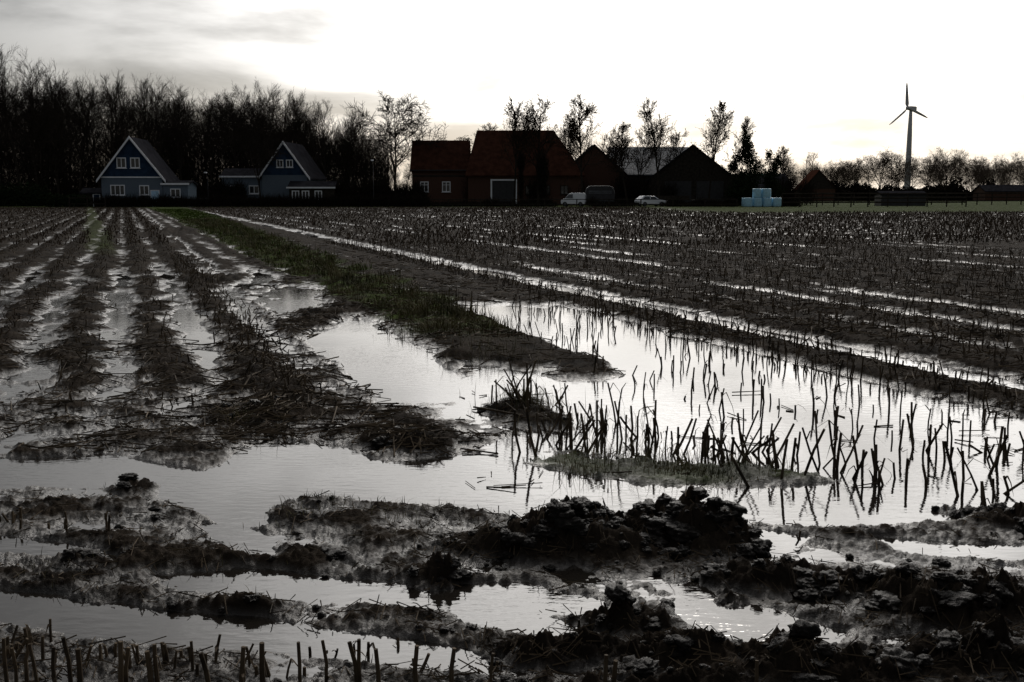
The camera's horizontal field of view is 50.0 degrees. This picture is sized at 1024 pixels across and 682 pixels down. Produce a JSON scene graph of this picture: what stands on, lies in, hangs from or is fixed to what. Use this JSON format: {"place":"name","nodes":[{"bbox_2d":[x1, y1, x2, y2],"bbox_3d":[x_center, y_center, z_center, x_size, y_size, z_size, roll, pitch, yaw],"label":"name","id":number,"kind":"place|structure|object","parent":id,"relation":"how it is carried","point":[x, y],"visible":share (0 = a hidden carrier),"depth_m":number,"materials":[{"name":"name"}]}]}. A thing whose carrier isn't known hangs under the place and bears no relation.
{"place":"outdoors","nodes":[
{"label":"outdoors","id":0,"kind":"place"},
{"bbox_2d":[0,201,1023,681],"bbox_3d":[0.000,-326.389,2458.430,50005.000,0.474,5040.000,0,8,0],"label":"muddy field ground","id":1,"kind":"structure","parent":0,"point":[370,549],"depth_m":7.25,"materials":[{"name":"brown soil"}]},
{"bbox_2d":[68,197,105,206],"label":"garden fence","id":2,"kind":"object","parent":1,"relation":"on","point":[86,201],"visible":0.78,"depth_m":144.75,"materials":[{"name":"brown wood"}]},
{"bbox_2d":[79,188,101,206],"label":"garden shed","id":3,"kind":"structure","parent":1,"relation":"on","point":[93,192],"depth_m":151.24,"materials":[{"name":"grey wood"}]},
{"bbox_2d":[101,140,163,206],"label":"walls","id":4,"kind":"structure","parent":1,"relation":"on","point":[132,185],"depth_m":148.56,"materials":[{"name":"blue painted wood"}]},
{"bbox_2d":[110,185,124,194],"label":"window frame","id":5,"kind":"object","parent":4,"relation":"attached to","point":[115,189],"visible":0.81,"depth_m":148.35,"materials":[{"name":"white wood"}]},
{"bbox_2d":[111,186,123,193],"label":"window glass","id":6,"kind":"object","parent":5,"relation":"in","point":[120,188],"visible":0.86,"depth_m":148.41,"materials":[{"name":"black glass"}]},
{"bbox_2d":[102,139,159,176],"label":"gable cladding","id":7,"kind":"structure","parent":4,"relation":"attached to","point":[129,150],"depth_m":148.12,"materials":[{"name":"blue wood"}]},
{"bbox_2d":[116,157,125,167],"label":"window frame","id":8,"kind":"object","parent":7,"relation":"attached to","point":[121,163],"visible":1,"depth_m":147.94,"materials":[{"name":"white wood"}]},
{"bbox_2d":[117,158,124,166],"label":"window glass","id":9,"kind":"object","parent":8,"relation":"in","point":[119,162],"visible":1,"depth_m":147.96,"materials":[{"name":"black glass"}]},
{"bbox_2d":[130,158,139,167],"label":"window frame","id":10,"kind":"object","parent":7,"relation":"attached to","point":[135,165],"visible":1,"depth_m":148.12,"materials":[{"name":"white wood"}]},
{"bbox_2d":[131,158,138,166],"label":"window glass","id":11,"kind":"object","parent":10,"relation":"in","point":[134,162],"visible":1,"depth_m":148.15,"materials":[{"name":"black glass"}]},
{"bbox_2d":[101,177,160,177],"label":"string board","id":12,"kind":"object","parent":4,"relation":"attached to","point":[130,177],"visible":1,"depth_m":148.29,"materials":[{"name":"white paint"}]},
{"bbox_2d":[97,136,178,181],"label":"roof","id":13,"kind":"structure","parent":4,"relation":"on","point":[155,159],"depth_m":152.81,"materials":[{"name":"tile"}]},
{"bbox_2d":[96,136,128,182],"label":"barge board","id":14,"kind":"object","parent":13,"relation":"attached to","point":[114,156],"visible":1,"depth_m":147.35,"materials":[{"name":"white paint"}]},
{"bbox_2d":[129,137,165,182],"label":"barge board","id":15,"kind":"object","parent":13,"relation":"attached to","point":[146,158],"visible":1,"depth_m":147.80,"materials":[{"name":"white paint"}]},
{"bbox_2d":[139,185,148,194],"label":"window frame","id":16,"kind":"object","parent":4,"relation":"attached to","point":[144,189],"visible":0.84,"depth_m":148.69,"materials":[{"name":"white wood"}]},
{"bbox_2d":[140,186,147,193],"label":"window glass","id":17,"kind":"object","parent":16,"relation":"in","point":[142,189],"visible":0.79,"depth_m":148.76,"materials":[{"name":"black glass"}]},
{"bbox_2d":[151,191,158,206],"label":"door","id":18,"kind":"structure","parent":4,"relation":"in","point":[155,193],"depth_m":148.96,"materials":[{"name":"blue paint"}]},
{"bbox_2d":[160,180,197,206],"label":"lean to annex","id":19,"kind":"object","parent":1,"relation":"on","point":[187,188],"visible":0.56,"depth_m":149.14,"materials":[{"name":"wood"}]},
{"bbox_2d":[171,189,179,196],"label":"window glass","id":20,"kind":"structure","parent":19,"relation":"in","point":[172,190],"depth_m":149.13,"materials":[{"name":"black glass"}]},
{"bbox_2d":[0,107,392,203],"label":"woodland undergrowth","id":21,"kind":"object","parent":1,"relation":"on","point":[68,184],"visible":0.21,"depth_m":179.77,"materials":[{"name":"black plant"}]},
{"bbox_2d":[0,43,402,204],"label":"bare woodland","id":22,"kind":"object","parent":1,"relation":"on","point":[50,114],"visible":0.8,"depth_m":169.11,"materials":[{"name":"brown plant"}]},
{"bbox_2d":[219,168,263,198],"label":"side wing","id":23,"kind":"structure","parent":1,"relation":"on","point":[245,175],"depth_m":158.96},
{"bbox_2d":[249,185,258,193],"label":"window frame","id":24,"kind":"structure","parent":23,"relation":"in","point":[249,185],"depth_m":158.91,"materials":[{"name":"white paint"}]},
{"bbox_2d":[250,186,258,192],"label":"window glass","id":25,"kind":"structure","parent":23,"relation":"in","point":[252,188],"depth_m":158.98,"materials":[{"name":"black glass"}]},
{"bbox_2d":[221,95,286,198],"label":"bare garden tree","id":26,"kind":"object","parent":1,"relation":"on","point":[257,142],"visible":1,"depth_m":148.36,"materials":[{"name":"black plant"}]},
{"bbox_2d":[150,208,371,270],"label":"green grass strip","id":27,"kind":"object","parent":1,"relation":"on","point":[191,212],"depth_m":48.94,"materials":[{"name":"green plant"}]},
{"bbox_2d":[92,173,432,206],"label":"garden shrubs","id":28,"kind":"object","parent":1,"relation":"on","point":[221,194],"visible":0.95,"depth_m":146.68,"materials":[{"name":"green plant"}]},
{"bbox_2d":[262,144,323,198],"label":"walls","id":29,"kind":"structure","parent":1,"relation":"on","point":[274,184],"depth_m":157.96,"materials":[{"name":"blue brick"}]},
{"bbox_2d":[263,144,304,174],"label":"gable cladding","id":30,"kind":"structure","parent":29,"relation":"attached to","point":[295,169],"depth_m":157.56,"materials":[{"name":"blue wood"}]},
{"bbox_2d":[260,142,326,180],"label":"roof","id":31,"kind":"structure","parent":29,"relation":"on","point":[305,160],"depth_m":162.52,"materials":[{"name":"tile"}]},
{"bbox_2d":[260,141,282,176],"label":"barge board","id":32,"kind":"object","parent":31,"relation":"attached to","point":[269,161],"visible":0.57,"depth_m":157.22,"materials":[{"name":"white paint"}]},
{"bbox_2d":[283,143,309,179],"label":"barge board","id":33,"kind":"object","parent":31,"relation":"attached to","point":[296,161],"visible":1,"depth_m":156.92,"materials":[{"name":"white paint"}]},
{"bbox_2d":[286,181,337,197],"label":"white trimmed garage","id":34,"kind":"structure","parent":1,"relation":"on","point":[308,188],"depth_m":154.59,"materials":[{"name":"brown wood"}]},
{"bbox_2d":[177,217,524,339],"bbox_3d":[-10.331,-4.098,41.942,3.487,0.458,63.470,-3,8,-18],"label":"grass strip","id":35,"kind":"object","parent":1,"relation":"on","point":[425,306],"depth_m":19.84,"materials":[{"name":"green plant"}]},
{"bbox_2d":[371,160,373,196],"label":"street lamp","id":36,"kind":"object","parent":1,"relation":"on","point":[373,179],"visible":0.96,"depth_m":152.35,"materials":[{"name":"metal"}]},
{"bbox_2d":[345,90,448,187],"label":"bare oak tree","id":37,"kind":"object","parent":1,"relation":"on","point":[391,135],"visible":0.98,"depth_m":172.19,"materials":[{"name":"black plant"}]},
{"bbox_2d":[13,310,790,598],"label":"grass tufts","id":38,"kind":"object","parent":1,"relation":"on","point":[579,423],"visible":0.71,"depth_m":7.08,"materials":[{"name":"green plant"}]},
{"bbox_2d":[409,140,470,203],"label":"brick farm wing","id":39,"kind":"structure","parent":1,"relation":"on","point":[441,171],"depth_m":170.49,"materials":[{"name":"brown brick"}]},
{"bbox_2d":[421,182,427,190],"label":"window glass","id":40,"kind":"structure","parent":39,"relation":"in","point":[422,183],"depth_m":170.27,"materials":[{"name":"black glass"}]},
{"bbox_2d":[443,182,449,190],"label":"window glass","id":41,"kind":"structure","parent":39,"relation":"in","point":[444,183],"depth_m":170.32,"materials":[{"name":"black glass"}]},
{"bbox_2d":[456,135,472,146],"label":"round topped tree","id":42,"kind":"object","parent":1,"relation":"on","point":[464,138],"visible":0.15,"depth_m":178.99,"materials":[{"name":"brown plant"}]},
{"bbox_2d":[471,121,500,148],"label":"young alder tree","id":43,"kind":"object","parent":1,"relation":"on","point":[490,127],"visible":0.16,"depth_m":192.12,"materials":[{"name":"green plant"}]},
{"bbox_2d":[0,227,1023,681],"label":"stalk litter","id":44,"kind":"object","parent":1,"relation":"on","point":[254,411],"visible":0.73,"depth_m":8.61,"materials":[{"name":"brown plant"}]},
{"bbox_2d":[0,236,1023,681],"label":"maize stubble","id":45,"kind":"object","parent":1,"relation":"on","point":[8,648],"visible":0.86,"depth_m":10.56,"materials":[{"name":"brown plant"}]},
{"bbox_2d":[0,395,1023,681],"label":"mud clods","id":46,"kind":"object","parent":1,"relation":"on","point":[564,515],"visible":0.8,"depth_m":4.74,"materials":[{"name":"black soil"}]},
{"bbox_2d":[0,206,1023,245],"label":"distant maize stubble","id":47,"kind":"object","parent":1,"relation":"on","point":[976,233],"visible":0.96,"depth_m":60.02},
{"bbox_2d":[499,96,537,201],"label":"young alder tree","id":48,"kind":"object","parent":1,"relation":"on","point":[515,120],"visible":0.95,"depth_m":156.92,"materials":[{"name":"brown plant"}]},
{"bbox_2d":[515,149,527,200],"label":"pollard willow","id":49,"kind":"object","parent":1,"relation":"on","point":[521,160],"visible":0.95,"depth_m":153.13,"materials":[{"name":"black plant"}]},
{"bbox_2d":[507,107,536,129],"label":"young alder tree","id":50,"kind":"object","parent":1,"relation":"on","point":[522,116],"visible":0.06,"depth_m":179.37,"materials":[{"name":"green plant"}]},
{"bbox_2d":[465,130,585,203],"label":"farmhouse barn","id":51,"kind":"structure","parent":1,"relation":"on","point":[490,172],"depth_m":168.55,"materials":[{"name":"red brick"}]},
{"bbox_2d":[492,181,513,201],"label":"barn door","id":52,"kind":"structure","parent":51,"relation":"in","point":[501,189],"depth_m":168.37,"materials":[{"name":"metal"}]},
{"bbox_2d":[560,185,567,194],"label":"window frame","id":53,"kind":"structure","parent":51,"relation":"in","point":[561,185],"depth_m":168.37,"materials":[{"name":"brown wood"}]},
{"bbox_2d":[561,186,567,193],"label":"window glass","id":54,"kind":"structure","parent":51,"relation":"in","point":[562,187],"depth_m":168.37,"materials":[{"name":"black glass"}]},
{"bbox_2d":[514,93,566,201],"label":"young alder tree","id":55,"kind":"object","parent":1,"relation":"on","point":[536,132],"visible":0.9,"depth_m":158.16,"materials":[{"name":"black plant"}]},
{"bbox_2d":[534,148,550,200],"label":"pollard willow","id":56,"kind":"object","parent":1,"relation":"on","point":[541,176],"visible":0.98,"depth_m":152.98,"materials":[{"name":"black plant"}]},
{"bbox_2d":[352,199,737,206],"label":"wire fence","id":57,"kind":"object","parent":1,"relation":"on","point":[608,204],"visible":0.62,"depth_m":147.75,"materials":[{"name":"brown wood"}]},
{"bbox_2d":[557,112,586,158],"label":"young alder tree","id":58,"kind":"object","parent":1,"relation":"on","point":[563,141],"visible":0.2,"depth_m":186.29,"materials":[{"name":"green plant"}]},
{"bbox_2d":[560,193,586,205],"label":"parked van","id":59,"kind":"object","parent":1,"relation":"on","point":[576,196],"visible":0.72,"depth_m":151.40,"materials":[{"name":"white paint"}]},
{"bbox_2d":[547,94,605,192],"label":"young alder tree","id":60,"kind":"object","parent":1,"relation":"on","point":[572,133],"visible":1,"depth_m":154.65,"materials":[{"name":"black plant"}]},
{"bbox_2d":[585,186,614,202],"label":"livestock trailer","id":61,"kind":"object","parent":1,"relation":"on","point":[603,192],"visible":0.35,"depth_m":152.18,"materials":[{"name":"metal"}]},
{"bbox_2d":[575,144,627,203],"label":"farm stable","id":62,"kind":"structure","parent":1,"relation":"on","point":[597,175],"depth_m":174.94,"materials":[{"name":"red brick"}]},
{"bbox_2d":[408,193,801,206],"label":"field edge scrub","id":63,"kind":"object","parent":1,"relation":"on","point":[626,202],"visible":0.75,"depth_m":149.47,"materials":[{"name":"plant"}]},
{"bbox_2d":[593,129,625,170],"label":"young alder tree","id":64,"kind":"object","parent":1,"relation":"on","point":[607,140],"visible":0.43,"depth_m":187.34,"materials":[{"name":"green plant"}]},
{"bbox_2d":[598,120,643,201],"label":"young alder tree","id":65,"kind":"object","parent":1,"relation":"on","point":[623,128],"visible":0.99,"depth_m":163.17,"materials":[{"name":"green plant"}]},
{"bbox_2d":[461,168,817,204],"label":"farmyard shrubs","id":66,"kind":"object","parent":1,"relation":"on","point":[635,186],"visible":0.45,"depth_m":170.46,"materials":[{"name":"green plant"}]},
{"bbox_2d":[627,123,659,184],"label":"young alder tree","id":67,"kind":"object","parent":1,"relation":"on","point":[644,152],"visible":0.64,"depth_m":186.42,"materials":[{"name":"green plant"}]},
{"bbox_2d":[608,147,687,195],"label":"sheet roof barn","id":68,"kind":"structure","parent":1,"relation":"on","point":[646,175],"depth_m":192.23,"materials":[{"name":"grey metal"}]},
{"bbox_2d":[634,196,665,205],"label":"parked car","id":69,"kind":"object","parent":1,"relation":"on","point":[649,201],"visible":0.57,"depth_m":151.91,"materials":[{"name":"white paint"}]},
{"bbox_2d":[636,97,676,205],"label":"young alder tree","id":70,"kind":"object","parent":1,"relation":"on","point":[653,131],"visible":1,"depth_m":162.02,"materials":[{"name":"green plant"}]},
{"bbox_2d":[522,449,798,486],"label":"grass island","id":71,"kind":"structure","parent":1,"relation":"on","point":[695,467],"depth_m":6.79,"materials":[{"name":"green plant"}]},
{"bbox_2d":[653,129,689,167],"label":"young alder tree","id":72,"kind":"object","parent":1,"relation":"on","point":[676,137],"visible":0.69,"depth_m":186.98,"materials":[{"name":"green plant"}]},
{"bbox_2d":[646,144,732,201],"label":"field barn","id":73,"kind":"structure","parent":1,"relation":"on","point":[688,172],"depth_m":173.07,"materials":[{"name":"brown wood"}]},
{"bbox_2d":[664,181,723,201],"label":"barn doors","id":74,"kind":"structure","parent":73,"relation":"in","point":[717,187],"depth_m":173.17,"materials":[{"name":"wood"}]},
{"bbox_2d":[388,146,1023,190],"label":"distant tree line","id":75,"kind":"object","parent":1,"relation":"on","point":[842,173],"visible":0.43,"depth_m":334.45,"materials":[{"name":"black plant"}]},
{"bbox_2d":[687,99,734,202],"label":"young alder tree","id":76,"kind":"object","parent":1,"relation":"on","point":[714,132],"visible":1,"depth_m":157.34,"materials":[{"name":"black plant"}]},
{"bbox_2d":[721,148,746,204],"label":"evergreen tree","id":77,"kind":"object","parent":1,"relation":"on","point":[734,178],"visible":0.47,"depth_m":165.90,"materials":[{"name":"green plant"}]},
{"bbox_2d":[721,116,763,183],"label":"tree","id":78,"kind":"object","parent":1,"relation":"on","point":[744,127],"visible":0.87,"depth_m":163.29,"materials":[{"name":"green plant"}]},
{"bbox_2d":[725,131,785,203],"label":"evergreen tree","id":79,"kind":"object","parent":1,"relation":"on","point":[756,174],"visible":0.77,"depth_m":163.12,"materials":[{"name":"black plant"}]},
{"bbox_2d":[741,188,780,206],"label":"wrapped bale stack","id":80,"kind":"object","parent":1,"relation":"on","point":[761,197],"visible":1,"depth_m":148.31,"materials":[{"name":"blue plastic"}]},
{"bbox_2d":[746,174,791,201],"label":"shrubs","id":81,"kind":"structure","parent":1,"relation":"on","point":[782,175],"depth_m":179.77,"materials":[{"name":"brown plant"}]},
{"bbox_2d":[764,145,797,175],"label":"tree","id":82,"kind":"object","parent":1,"relation":"on","point":[782,153],"visible":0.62,"depth_m":187.32,"materials":[{"name":"green plant"}]},
{"bbox_2d":[794,170,836,199],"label":"distant farmhouse","id":83,"kind":"object","parent":1,"relation":"on","point":[823,183],"visible":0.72,"depth_m":296.10,"materials":[{"name":"red brick"}]},
{"bbox_2d":[781,193,966,206],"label":"paddock fence","id":84,"kind":"object","parent":1,"relation":"on","point":[868,198],"visible":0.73,"depth_m":146.81,"materials":[{"name":"brown wood"}]},
{"bbox_2d":[791,175,995,199],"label":"distant hedgerow","id":85,"kind":"object","parent":1,"relation":"on","point":[953,186],"visible":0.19,"depth_m":315.52,"materials":[{"name":"green plant"}]},
{"bbox_2d":[873,191,926,205],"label":"field shelter","id":86,"kind":"object","parent":1,"relation":"on","point":[900,200],"visible":0.58,"depth_m":159.26,"materials":[{"name":"wood"}]},
{"bbox_2d":[889,82,927,186],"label":"wind turbine","id":87,"kind":"object","parent":1,"relation":"on","point":[911,109],"visible":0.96,"depth_m":442.09,"materials":[{"name":"paint"}]},
{"bbox_2d":[809,192,1023,204],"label":"paddock fence","id":88,"kind":"object","parent":1,"relation":"on","point":[977,197],"visible":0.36,"depth_m":176.77,"materials":[{"name":"brown wood"}]},
{"bbox_2d":[972,185,1023,199],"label":"distant shed","id":89,"kind":"structure","parent":1,"relation":"on","point":[999,188],"depth_m":297.01,"materials":[{"name":"grey brick"}]},
{"bbox_2d":[0,209,1023,681],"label":"flood water","id":90,"kind":"structure","parent":0,"point":[238,495],"depth_m":6.80,"materials":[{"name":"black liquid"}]},
{"bbox_2d":[0,0,1023,190],"label":"sky","id":91,"kind":"structure","parent":0,"point":[827,78],"materials":[{"name":"white"}]}
]}

